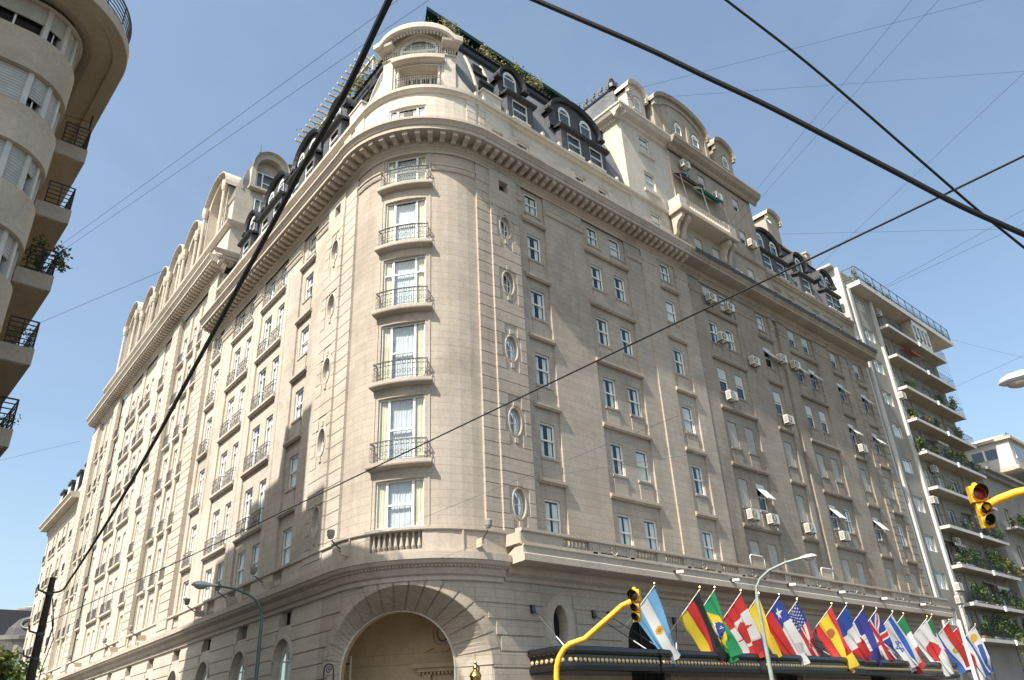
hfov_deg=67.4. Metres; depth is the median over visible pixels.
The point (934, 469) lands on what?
air conditioner
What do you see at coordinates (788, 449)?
window
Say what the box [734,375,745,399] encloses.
window
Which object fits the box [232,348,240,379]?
window
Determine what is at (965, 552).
balcony plant
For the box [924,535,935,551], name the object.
window
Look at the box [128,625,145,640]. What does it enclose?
floodlight
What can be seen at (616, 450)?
window
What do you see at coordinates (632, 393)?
window
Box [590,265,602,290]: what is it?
window
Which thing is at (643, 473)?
window
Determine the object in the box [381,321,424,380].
window
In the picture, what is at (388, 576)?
cable
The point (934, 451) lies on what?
balcony plant
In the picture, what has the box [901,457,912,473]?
window
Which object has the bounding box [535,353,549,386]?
window
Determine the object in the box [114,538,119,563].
window
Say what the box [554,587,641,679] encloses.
traffic light
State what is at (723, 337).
air conditioner
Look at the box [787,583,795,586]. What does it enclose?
spotlight
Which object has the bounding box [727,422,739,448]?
window
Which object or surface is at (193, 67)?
sky
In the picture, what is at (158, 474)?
window
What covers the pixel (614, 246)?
window
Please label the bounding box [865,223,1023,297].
cable
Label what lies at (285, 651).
window
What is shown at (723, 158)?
window
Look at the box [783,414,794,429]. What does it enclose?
air conditioner
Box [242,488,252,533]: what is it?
window
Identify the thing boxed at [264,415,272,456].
window
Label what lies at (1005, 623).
balcony plant
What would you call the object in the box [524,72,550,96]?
roof bush
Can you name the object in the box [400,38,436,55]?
window
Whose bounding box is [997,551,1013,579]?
balcony plant
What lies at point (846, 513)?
window
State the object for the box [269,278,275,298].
window
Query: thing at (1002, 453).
cream penthouse building
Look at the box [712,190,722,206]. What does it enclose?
air conditioner
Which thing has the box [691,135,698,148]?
window
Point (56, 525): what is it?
side block
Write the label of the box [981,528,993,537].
balcony plant
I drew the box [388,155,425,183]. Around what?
window
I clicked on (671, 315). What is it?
window
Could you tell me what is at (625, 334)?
window
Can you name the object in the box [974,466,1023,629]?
grey apartment building
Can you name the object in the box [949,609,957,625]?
window
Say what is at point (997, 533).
balcony plant
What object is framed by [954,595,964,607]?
air conditioner
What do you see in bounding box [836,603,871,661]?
flag on pole
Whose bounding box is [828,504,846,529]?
window
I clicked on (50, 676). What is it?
floodlight
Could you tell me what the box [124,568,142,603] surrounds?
window
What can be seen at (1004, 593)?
balcony plant
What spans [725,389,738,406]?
air conditioner
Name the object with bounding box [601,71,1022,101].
cable
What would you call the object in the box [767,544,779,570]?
window
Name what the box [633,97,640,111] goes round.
window
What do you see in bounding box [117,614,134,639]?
window
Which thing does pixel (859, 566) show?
window
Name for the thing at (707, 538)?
window
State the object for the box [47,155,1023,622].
cable
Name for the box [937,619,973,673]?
flag on pole
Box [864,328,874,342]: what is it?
window
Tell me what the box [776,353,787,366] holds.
air conditioner
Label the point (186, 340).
window
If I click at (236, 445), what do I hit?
window
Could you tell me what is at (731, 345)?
window
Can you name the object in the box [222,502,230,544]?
window
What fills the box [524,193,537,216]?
window
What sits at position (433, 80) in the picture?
loggia doors
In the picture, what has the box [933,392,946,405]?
balcony plant
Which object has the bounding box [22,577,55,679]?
utility pole
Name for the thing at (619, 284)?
window
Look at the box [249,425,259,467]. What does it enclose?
window
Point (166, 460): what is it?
window
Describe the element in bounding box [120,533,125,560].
window
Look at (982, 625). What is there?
balcony plant
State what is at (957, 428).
balcony plant
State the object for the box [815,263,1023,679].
white balcony building
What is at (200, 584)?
street lamp
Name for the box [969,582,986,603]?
balcony plant
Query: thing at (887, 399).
window
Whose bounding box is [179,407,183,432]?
window
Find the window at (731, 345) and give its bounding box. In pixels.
[725,329,735,350]
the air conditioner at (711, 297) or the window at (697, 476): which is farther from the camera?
the air conditioner at (711, 297)
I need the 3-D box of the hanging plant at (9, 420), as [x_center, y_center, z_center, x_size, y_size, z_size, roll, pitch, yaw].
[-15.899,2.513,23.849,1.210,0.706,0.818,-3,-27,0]
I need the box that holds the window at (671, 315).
[665,299,675,322]
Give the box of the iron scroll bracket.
[323,663,333,679]
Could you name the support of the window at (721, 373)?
in the hotel building at (456, 215)
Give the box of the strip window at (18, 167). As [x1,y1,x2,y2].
[0,0,82,280]
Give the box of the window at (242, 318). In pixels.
[239,311,245,330]
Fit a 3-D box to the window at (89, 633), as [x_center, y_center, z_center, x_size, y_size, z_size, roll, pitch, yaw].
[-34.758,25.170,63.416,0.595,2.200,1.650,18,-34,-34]
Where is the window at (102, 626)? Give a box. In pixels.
[98,626,103,647]
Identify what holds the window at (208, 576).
in the hotel building at (456, 215)
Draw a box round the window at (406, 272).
[383,255,424,307]
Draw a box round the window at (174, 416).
[168,416,174,442]
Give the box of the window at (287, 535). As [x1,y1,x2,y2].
[282,527,291,564]
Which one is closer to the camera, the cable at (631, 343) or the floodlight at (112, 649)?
the cable at (631, 343)
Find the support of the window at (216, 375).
in the hotel building at (456, 215)
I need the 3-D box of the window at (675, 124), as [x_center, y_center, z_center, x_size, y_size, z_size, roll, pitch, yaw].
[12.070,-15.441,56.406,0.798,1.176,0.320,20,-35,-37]
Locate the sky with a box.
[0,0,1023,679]
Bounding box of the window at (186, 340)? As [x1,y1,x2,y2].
[182,340,186,359]
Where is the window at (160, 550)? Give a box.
[154,550,160,583]
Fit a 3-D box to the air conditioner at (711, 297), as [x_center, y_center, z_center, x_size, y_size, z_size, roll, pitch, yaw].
[13.025,-2.587,50.061,0.942,0.872,0.448,20,-35,-37]
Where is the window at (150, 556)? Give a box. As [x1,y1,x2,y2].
[144,556,150,589]
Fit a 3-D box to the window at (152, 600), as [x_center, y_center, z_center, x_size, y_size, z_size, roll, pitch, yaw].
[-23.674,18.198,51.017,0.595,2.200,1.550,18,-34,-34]
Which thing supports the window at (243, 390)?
in the hotel building at (456, 215)
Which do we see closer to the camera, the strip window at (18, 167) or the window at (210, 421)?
the strip window at (18, 167)
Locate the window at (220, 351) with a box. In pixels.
[218,339,222,354]
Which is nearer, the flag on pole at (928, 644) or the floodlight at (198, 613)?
the floodlight at (198, 613)
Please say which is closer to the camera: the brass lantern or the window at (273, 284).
the brass lantern
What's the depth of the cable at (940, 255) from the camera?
9.99 m
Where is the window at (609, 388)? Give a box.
[603,378,616,408]
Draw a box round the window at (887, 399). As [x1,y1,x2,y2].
[882,391,893,406]
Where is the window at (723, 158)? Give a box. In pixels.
[722,157,728,169]
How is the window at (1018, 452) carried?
in the cream penthouse building at (1002, 453)
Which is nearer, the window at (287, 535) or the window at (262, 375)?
the window at (287, 535)
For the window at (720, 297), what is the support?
in the hotel building at (456, 215)
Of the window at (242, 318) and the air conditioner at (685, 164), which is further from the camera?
the air conditioner at (685, 164)
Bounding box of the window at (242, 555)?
[236,551,245,585]
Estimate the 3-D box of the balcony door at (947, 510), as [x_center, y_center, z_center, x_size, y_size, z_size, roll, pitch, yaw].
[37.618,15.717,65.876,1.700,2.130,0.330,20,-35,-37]
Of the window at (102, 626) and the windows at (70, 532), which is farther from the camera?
the windows at (70, 532)
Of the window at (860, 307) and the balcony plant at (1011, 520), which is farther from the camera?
the balcony plant at (1011, 520)
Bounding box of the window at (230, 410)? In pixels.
[225,398,233,431]
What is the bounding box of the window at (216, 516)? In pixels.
[209,510,219,552]
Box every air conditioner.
[680,159,690,174]
[705,291,716,308]
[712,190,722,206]
[717,331,728,347]
[723,302,734,317]
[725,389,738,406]
[746,508,759,523]
[747,238,757,252]
[749,355,760,370]
[766,513,779,529]
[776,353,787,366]
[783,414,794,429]
[790,360,800,374]
[803,523,816,537]
[838,531,850,545]
[858,443,867,456]
[874,309,882,319]
[898,391,906,402]
[929,496,938,507]
[930,465,938,473]
[952,537,960,548]
[954,582,963,594]
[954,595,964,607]
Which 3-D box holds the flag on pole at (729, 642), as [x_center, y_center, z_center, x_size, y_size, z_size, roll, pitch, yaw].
[9.173,13.240,35.428,0.974,3.301,2.329,20,-35,-37]
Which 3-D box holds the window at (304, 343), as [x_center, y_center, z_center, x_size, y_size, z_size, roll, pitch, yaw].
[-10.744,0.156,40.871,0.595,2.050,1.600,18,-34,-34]
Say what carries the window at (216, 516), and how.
in the hotel building at (456, 215)
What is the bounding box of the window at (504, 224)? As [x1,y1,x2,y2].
[500,219,507,237]
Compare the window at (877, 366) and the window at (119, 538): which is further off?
the window at (877, 366)
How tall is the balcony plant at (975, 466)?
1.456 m
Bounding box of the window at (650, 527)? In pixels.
[644,519,658,549]
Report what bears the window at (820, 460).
in the hotel building at (456, 215)
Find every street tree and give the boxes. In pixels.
[0,642,48,679]
[1011,630,1023,665]
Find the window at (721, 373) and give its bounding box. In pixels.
[717,368,727,391]
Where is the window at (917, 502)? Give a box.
[913,496,924,512]
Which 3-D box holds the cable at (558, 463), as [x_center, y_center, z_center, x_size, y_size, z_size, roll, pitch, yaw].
[-0.563,3.047,15.239,0.008,0.008,9.885,19,-34,-36]
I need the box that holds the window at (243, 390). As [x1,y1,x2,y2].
[237,388,244,422]
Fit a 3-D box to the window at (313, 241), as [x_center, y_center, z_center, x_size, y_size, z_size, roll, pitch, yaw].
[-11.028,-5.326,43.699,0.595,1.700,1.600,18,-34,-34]
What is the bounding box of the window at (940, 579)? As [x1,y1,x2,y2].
[935,572,947,589]
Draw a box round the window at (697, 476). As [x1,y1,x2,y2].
[691,465,704,494]
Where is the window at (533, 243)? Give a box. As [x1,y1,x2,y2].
[527,234,540,261]
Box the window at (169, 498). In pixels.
[163,498,169,529]
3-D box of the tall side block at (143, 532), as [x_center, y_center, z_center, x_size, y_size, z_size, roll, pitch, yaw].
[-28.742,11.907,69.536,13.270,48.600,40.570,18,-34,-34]
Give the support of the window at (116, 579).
in the tall side block at (143, 532)
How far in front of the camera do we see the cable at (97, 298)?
11.85 m
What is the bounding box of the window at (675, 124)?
[674,123,681,136]
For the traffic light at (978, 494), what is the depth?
11.06 m
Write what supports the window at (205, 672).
in the hotel building at (456, 215)
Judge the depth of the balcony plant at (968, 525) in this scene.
65.09 m
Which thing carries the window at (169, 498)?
in the tall side block at (143, 532)
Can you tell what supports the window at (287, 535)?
in the hotel building at (456, 215)
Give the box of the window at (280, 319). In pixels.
[276,303,284,337]
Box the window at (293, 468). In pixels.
[288,454,297,488]
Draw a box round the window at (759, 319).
[756,315,764,330]
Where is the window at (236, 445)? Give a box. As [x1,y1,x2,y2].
[230,442,238,480]
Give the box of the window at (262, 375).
[256,368,265,406]
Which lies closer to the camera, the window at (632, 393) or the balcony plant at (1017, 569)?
the window at (632, 393)
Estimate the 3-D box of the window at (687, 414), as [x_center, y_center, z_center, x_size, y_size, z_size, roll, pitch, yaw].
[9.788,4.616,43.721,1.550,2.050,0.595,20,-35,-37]
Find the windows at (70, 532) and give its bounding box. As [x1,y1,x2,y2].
[20,529,71,659]
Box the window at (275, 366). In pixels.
[270,356,278,394]
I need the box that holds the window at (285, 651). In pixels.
[279,643,290,679]
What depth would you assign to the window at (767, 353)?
53.60 m
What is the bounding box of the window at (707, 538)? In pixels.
[702,531,715,559]
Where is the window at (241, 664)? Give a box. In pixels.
[237,656,244,679]
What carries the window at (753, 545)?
in the hotel building at (456, 215)
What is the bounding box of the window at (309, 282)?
[305,272,313,298]
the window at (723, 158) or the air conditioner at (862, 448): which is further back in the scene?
the window at (723, 158)
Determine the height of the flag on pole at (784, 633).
3.773 m
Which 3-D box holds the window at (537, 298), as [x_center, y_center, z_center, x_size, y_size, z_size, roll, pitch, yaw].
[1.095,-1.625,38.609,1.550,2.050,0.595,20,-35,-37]
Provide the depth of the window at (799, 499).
48.51 m
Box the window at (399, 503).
[375,478,423,529]
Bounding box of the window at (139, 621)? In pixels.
[137,605,142,630]
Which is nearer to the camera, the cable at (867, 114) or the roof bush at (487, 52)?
the cable at (867, 114)
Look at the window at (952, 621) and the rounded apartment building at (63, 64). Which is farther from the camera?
the window at (952, 621)
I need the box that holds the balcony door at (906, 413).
[903,404,909,418]
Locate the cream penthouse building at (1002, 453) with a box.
[965,432,1023,566]
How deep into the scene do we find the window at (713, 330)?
49.94 m
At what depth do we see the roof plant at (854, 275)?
69.79 m
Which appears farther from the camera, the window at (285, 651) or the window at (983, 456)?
the window at (983, 456)
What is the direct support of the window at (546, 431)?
in the hotel building at (456, 215)
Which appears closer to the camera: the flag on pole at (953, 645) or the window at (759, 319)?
the flag on pole at (953, 645)
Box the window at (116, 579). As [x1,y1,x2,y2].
[111,579,116,608]
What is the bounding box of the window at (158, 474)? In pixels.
[141,474,158,504]
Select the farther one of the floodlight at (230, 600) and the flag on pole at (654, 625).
the floodlight at (230, 600)
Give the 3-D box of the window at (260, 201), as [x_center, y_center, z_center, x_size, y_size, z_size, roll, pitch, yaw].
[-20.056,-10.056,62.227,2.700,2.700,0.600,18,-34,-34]
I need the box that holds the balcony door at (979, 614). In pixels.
[979,614,988,629]
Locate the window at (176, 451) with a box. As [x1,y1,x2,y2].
[171,451,176,478]
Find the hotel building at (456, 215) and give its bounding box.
[46,7,959,679]
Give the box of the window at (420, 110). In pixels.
[390,105,425,119]
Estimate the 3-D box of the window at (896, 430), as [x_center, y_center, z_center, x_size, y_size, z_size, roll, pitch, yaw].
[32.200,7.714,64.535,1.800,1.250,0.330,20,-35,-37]
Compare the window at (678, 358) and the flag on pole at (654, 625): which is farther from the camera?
the window at (678, 358)
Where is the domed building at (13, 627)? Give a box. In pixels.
[0,606,32,671]
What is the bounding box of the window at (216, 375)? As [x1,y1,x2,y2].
[211,371,218,401]
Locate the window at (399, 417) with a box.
[378,395,424,461]
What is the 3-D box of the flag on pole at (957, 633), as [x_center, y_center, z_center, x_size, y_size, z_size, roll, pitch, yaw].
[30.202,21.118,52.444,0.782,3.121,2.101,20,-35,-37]
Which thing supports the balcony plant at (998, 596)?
on the white balcony building at (904, 353)
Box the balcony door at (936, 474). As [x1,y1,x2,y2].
[936,474,944,487]
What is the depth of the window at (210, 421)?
50.93 m
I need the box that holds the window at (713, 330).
[708,321,718,342]
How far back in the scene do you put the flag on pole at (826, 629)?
41.56 m
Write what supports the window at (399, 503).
in the hotel building at (456, 215)
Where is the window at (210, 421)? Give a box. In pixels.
[204,418,211,450]
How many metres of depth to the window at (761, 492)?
45.96 m
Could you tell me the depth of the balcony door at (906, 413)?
68.57 m
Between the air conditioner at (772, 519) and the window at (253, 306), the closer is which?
the air conditioner at (772, 519)
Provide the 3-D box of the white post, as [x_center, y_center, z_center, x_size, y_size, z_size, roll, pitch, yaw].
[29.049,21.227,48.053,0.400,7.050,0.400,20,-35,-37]
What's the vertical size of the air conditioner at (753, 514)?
0.872 m
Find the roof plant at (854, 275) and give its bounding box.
[848,266,858,287]
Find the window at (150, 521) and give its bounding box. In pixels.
[133,521,150,550]
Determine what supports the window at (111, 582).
in the tall side block at (143, 532)
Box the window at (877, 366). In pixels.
[874,360,883,374]
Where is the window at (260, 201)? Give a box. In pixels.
[252,198,262,211]
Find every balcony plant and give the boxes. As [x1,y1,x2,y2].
[901,379,916,386]
[907,409,916,417]
[914,436,928,450]
[920,416,933,424]
[928,446,938,453]
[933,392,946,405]
[934,418,942,429]
[940,447,954,460]
[948,396,956,409]
[953,427,963,439]
[953,451,972,469]
[955,545,975,565]
[955,552,966,563]
[960,521,974,530]
[968,547,986,569]
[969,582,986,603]
[970,461,981,471]
[974,581,993,604]
[976,619,991,638]
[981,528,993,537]
[984,546,1002,572]
[989,617,1005,639]
[990,528,1004,539]
[990,610,1016,645]
[991,590,1002,606]
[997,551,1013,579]
[1000,586,1017,610]
[1006,617,1023,639]
[1007,515,1022,525]
[1007,560,1021,576]
[1013,592,1023,609]
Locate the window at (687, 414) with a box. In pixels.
[682,405,694,433]
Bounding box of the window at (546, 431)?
[540,422,555,458]
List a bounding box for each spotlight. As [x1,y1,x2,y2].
[673,570,683,573]
[730,578,739,581]
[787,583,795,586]
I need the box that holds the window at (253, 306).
[250,302,254,320]
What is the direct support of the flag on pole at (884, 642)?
attached to the hotel building at (456, 215)
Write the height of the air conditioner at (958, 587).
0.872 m
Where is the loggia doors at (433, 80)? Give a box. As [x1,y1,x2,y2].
[406,78,435,85]
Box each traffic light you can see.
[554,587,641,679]
[965,483,1023,528]
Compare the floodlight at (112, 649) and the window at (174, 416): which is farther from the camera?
the window at (174, 416)
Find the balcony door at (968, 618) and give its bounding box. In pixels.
[965,612,972,629]
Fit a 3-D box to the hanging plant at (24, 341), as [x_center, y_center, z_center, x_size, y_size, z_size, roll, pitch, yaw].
[-16.178,-0.033,25.266,0.965,0.788,1.452,20,-35,-37]
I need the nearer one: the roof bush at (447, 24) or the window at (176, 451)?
the roof bush at (447, 24)
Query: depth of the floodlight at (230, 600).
37.90 m
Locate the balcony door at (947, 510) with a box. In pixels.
[947,510,955,524]
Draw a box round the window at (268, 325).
[263,316,271,351]
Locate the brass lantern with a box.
[469,655,481,679]
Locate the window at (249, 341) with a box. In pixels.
[244,337,251,369]
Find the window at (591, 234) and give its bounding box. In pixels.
[586,226,597,246]
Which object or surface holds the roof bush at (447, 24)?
on the hotel building at (456, 215)
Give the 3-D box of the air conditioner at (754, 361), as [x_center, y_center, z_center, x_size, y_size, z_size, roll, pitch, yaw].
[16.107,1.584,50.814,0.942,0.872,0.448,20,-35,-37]
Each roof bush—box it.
[296,109,328,134]
[339,66,369,95]
[370,40,381,65]
[423,16,456,34]
[450,22,470,43]
[478,41,501,65]
[498,58,538,86]
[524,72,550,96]
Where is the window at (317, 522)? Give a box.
[316,512,318,531]
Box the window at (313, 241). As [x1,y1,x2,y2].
[309,234,316,254]
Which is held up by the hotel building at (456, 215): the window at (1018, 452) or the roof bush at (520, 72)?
the roof bush at (520, 72)
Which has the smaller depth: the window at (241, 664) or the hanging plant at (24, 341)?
the hanging plant at (24, 341)
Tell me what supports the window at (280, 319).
in the hotel building at (456, 215)
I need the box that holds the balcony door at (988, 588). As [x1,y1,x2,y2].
[985,585,994,602]
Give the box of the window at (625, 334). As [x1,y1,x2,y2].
[620,327,632,355]
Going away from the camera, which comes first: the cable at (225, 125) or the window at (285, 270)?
the cable at (225, 125)
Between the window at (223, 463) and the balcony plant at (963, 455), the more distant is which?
the balcony plant at (963, 455)
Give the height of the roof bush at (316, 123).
2.439 m
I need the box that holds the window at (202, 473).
[196,469,204,505]
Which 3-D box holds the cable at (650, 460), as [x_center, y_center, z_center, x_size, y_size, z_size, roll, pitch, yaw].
[2.344,2.210,13.909,4.977,0.008,0.008,-12,-28,16]
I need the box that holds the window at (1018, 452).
[1012,445,1023,460]
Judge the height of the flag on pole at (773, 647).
3.372 m
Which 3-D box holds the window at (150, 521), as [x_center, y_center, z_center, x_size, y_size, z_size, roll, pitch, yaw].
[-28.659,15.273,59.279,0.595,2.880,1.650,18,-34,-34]
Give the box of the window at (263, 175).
[256,171,273,186]
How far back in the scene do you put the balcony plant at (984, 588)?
61.76 m
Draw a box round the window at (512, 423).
[510,410,518,434]
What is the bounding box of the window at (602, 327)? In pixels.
[596,317,609,345]
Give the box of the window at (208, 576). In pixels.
[203,569,211,600]
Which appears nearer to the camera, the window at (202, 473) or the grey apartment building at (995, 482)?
the window at (202, 473)
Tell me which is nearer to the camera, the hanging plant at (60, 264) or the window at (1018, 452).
the hanging plant at (60, 264)
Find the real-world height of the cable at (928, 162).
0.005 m
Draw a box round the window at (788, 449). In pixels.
[784,442,794,466]
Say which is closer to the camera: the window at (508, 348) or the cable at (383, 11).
the cable at (383, 11)
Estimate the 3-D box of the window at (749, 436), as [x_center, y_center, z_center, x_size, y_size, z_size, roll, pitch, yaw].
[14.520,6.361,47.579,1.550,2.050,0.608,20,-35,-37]
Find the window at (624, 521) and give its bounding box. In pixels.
[618,514,632,545]
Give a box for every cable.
[35,271,161,324]
[43,0,392,593]
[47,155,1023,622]
[52,1,426,257]
[53,0,397,250]
[264,537,498,620]
[358,415,678,543]
[512,440,783,481]
[529,0,1023,237]
[567,0,981,106]
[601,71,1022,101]
[720,1,937,242]
[724,0,1023,248]
[730,1,910,221]
[798,228,1023,233]
[824,73,1023,260]
[862,211,1020,298]
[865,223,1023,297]
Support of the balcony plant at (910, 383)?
on the white balcony building at (904, 353)
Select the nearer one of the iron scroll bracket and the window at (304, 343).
the iron scroll bracket
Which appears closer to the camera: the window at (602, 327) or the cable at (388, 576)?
the cable at (388, 576)
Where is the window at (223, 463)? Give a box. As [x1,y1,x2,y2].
[218,452,226,489]
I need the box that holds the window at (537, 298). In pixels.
[531,289,544,320]
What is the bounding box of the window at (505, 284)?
[503,274,510,293]
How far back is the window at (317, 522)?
33.50 m
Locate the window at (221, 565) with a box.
[216,562,223,594]
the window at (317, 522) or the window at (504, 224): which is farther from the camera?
the window at (504, 224)
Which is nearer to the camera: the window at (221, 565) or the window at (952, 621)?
the window at (221, 565)
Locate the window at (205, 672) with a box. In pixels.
[203,668,206,679]
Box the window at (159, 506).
[153,506,159,537]
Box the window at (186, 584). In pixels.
[181,581,188,610]
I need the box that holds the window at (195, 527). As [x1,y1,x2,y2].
[187,525,196,564]
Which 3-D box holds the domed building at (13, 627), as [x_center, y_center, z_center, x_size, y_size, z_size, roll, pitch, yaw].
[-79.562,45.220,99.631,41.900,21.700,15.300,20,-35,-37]
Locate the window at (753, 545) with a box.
[749,540,759,555]
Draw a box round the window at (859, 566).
[856,562,866,584]
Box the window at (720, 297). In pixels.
[718,295,725,309]
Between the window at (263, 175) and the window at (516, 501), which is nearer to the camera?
the window at (516, 501)
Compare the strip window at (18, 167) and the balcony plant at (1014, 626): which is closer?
the strip window at (18, 167)
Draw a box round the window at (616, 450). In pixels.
[610,443,624,475]
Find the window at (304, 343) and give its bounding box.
[300,326,308,355]
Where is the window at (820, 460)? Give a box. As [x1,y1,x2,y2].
[816,454,826,476]
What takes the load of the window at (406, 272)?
in the hotel building at (456, 215)
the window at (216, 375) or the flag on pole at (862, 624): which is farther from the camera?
the window at (216, 375)
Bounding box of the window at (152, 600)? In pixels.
[148,600,152,625]
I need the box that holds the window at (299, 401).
[295,388,303,419]
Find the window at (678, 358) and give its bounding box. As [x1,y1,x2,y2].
[673,349,684,374]
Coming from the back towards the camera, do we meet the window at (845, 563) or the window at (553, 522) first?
the window at (845, 563)
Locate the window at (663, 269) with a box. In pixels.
[659,263,669,281]
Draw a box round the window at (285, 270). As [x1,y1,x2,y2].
[282,267,287,286]
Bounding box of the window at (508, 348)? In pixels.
[506,338,514,360]
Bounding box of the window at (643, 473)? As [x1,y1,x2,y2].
[635,450,649,481]
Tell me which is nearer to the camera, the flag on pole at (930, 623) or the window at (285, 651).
the window at (285, 651)
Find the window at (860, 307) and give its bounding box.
[856,299,865,313]
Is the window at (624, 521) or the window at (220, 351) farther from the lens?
the window at (220, 351)
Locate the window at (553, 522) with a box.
[545,499,560,532]
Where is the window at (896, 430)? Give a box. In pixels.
[892,423,902,438]
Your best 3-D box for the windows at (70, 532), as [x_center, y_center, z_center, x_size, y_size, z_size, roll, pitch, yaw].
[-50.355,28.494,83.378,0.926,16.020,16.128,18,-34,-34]
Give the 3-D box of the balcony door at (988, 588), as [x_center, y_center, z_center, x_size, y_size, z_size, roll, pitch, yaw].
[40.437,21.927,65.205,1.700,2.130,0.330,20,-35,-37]
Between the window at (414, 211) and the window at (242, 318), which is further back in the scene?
the window at (242, 318)
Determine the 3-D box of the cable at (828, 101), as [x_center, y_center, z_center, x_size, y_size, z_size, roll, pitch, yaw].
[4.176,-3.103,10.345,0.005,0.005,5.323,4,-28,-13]
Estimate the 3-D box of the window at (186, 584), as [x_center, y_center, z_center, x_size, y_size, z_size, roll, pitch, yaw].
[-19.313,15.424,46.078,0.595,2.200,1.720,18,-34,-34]
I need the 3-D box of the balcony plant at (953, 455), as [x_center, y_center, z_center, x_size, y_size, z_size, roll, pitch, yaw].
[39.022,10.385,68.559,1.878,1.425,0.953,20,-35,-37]
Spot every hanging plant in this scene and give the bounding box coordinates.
[0,414,20,427]
[7,324,37,346]
[20,233,72,273]
[51,259,65,272]
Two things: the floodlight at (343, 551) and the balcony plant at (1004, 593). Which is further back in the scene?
the balcony plant at (1004, 593)
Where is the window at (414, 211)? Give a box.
[385,198,425,243]
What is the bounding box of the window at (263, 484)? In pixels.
[256,479,265,525]
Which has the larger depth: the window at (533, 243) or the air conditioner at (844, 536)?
the air conditioner at (844, 536)
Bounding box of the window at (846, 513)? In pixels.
[843,509,853,532]
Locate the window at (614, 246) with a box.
[609,238,619,257]
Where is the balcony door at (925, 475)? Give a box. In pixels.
[922,469,929,486]
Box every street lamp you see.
[191,581,262,679]
[755,554,816,679]
[998,369,1023,387]
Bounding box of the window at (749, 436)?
[745,428,755,453]
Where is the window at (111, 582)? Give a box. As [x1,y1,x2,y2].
[105,582,111,608]
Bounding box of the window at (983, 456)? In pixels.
[972,449,997,463]
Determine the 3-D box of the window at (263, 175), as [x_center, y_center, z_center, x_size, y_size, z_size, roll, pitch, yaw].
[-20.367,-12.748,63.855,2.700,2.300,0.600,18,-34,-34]
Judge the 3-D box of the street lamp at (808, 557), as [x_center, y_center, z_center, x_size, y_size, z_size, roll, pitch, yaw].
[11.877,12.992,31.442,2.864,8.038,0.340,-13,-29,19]
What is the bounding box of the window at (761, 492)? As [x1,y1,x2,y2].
[755,483,775,511]
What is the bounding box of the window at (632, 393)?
[627,386,640,416]
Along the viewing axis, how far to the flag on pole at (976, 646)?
53.73 m
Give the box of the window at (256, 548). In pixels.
[250,543,259,579]
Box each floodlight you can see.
[42,668,52,678]
[68,655,81,666]
[102,638,117,651]
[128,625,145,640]
[184,598,203,616]
[215,583,235,603]
[250,566,272,588]
[327,529,348,556]
[476,519,491,548]
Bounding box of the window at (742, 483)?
[738,479,750,506]
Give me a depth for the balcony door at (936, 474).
67.85 m
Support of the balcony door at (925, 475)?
in the white balcony building at (904, 353)
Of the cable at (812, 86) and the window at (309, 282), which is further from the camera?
the window at (309, 282)
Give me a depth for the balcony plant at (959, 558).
60.84 m
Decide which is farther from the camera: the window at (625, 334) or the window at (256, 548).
the window at (625, 334)
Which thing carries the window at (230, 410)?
in the hotel building at (456, 215)
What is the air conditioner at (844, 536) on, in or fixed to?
attached to the hotel building at (456, 215)
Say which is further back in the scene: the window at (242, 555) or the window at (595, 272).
the window at (595, 272)
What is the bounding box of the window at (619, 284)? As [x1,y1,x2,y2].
[613,276,625,300]
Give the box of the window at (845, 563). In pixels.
[841,559,852,582]
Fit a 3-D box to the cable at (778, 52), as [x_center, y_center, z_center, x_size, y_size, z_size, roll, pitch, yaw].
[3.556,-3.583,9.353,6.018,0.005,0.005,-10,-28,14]
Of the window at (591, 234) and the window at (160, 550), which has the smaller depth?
the window at (591, 234)
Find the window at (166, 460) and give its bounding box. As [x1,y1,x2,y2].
[161,460,166,487]
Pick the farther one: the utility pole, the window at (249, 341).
the window at (249, 341)
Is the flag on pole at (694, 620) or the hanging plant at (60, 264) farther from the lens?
the flag on pole at (694, 620)
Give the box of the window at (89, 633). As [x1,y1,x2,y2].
[84,633,89,654]
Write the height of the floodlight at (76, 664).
0.924 m
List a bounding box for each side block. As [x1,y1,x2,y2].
[19,462,86,679]
[40,145,312,679]
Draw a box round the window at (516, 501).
[513,491,522,517]
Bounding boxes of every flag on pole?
[623,582,680,665]
[670,586,725,664]
[685,586,742,663]
[723,589,764,660]
[748,592,781,662]
[766,593,810,675]
[788,598,820,655]
[812,603,859,675]
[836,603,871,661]
[854,606,881,669]
[868,607,896,661]
[884,610,921,671]
[897,612,925,673]
[913,616,953,677]
[927,614,951,665]
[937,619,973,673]
[953,627,976,673]
[965,624,993,678]
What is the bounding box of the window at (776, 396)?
[773,392,783,414]
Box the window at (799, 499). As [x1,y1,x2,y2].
[796,495,807,521]
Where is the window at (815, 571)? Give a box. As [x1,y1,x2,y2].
[808,553,819,576]
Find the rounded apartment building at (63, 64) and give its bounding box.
[0,0,131,456]
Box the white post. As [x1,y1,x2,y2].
[957,620,977,679]
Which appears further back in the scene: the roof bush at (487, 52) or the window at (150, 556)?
the window at (150, 556)
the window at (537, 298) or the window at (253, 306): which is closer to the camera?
the window at (537, 298)
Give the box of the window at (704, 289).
[702,286,711,303]
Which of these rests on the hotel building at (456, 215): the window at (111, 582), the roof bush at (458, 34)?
the roof bush at (458, 34)
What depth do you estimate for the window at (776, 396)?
52.03 m
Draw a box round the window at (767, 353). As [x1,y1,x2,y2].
[763,347,779,367]

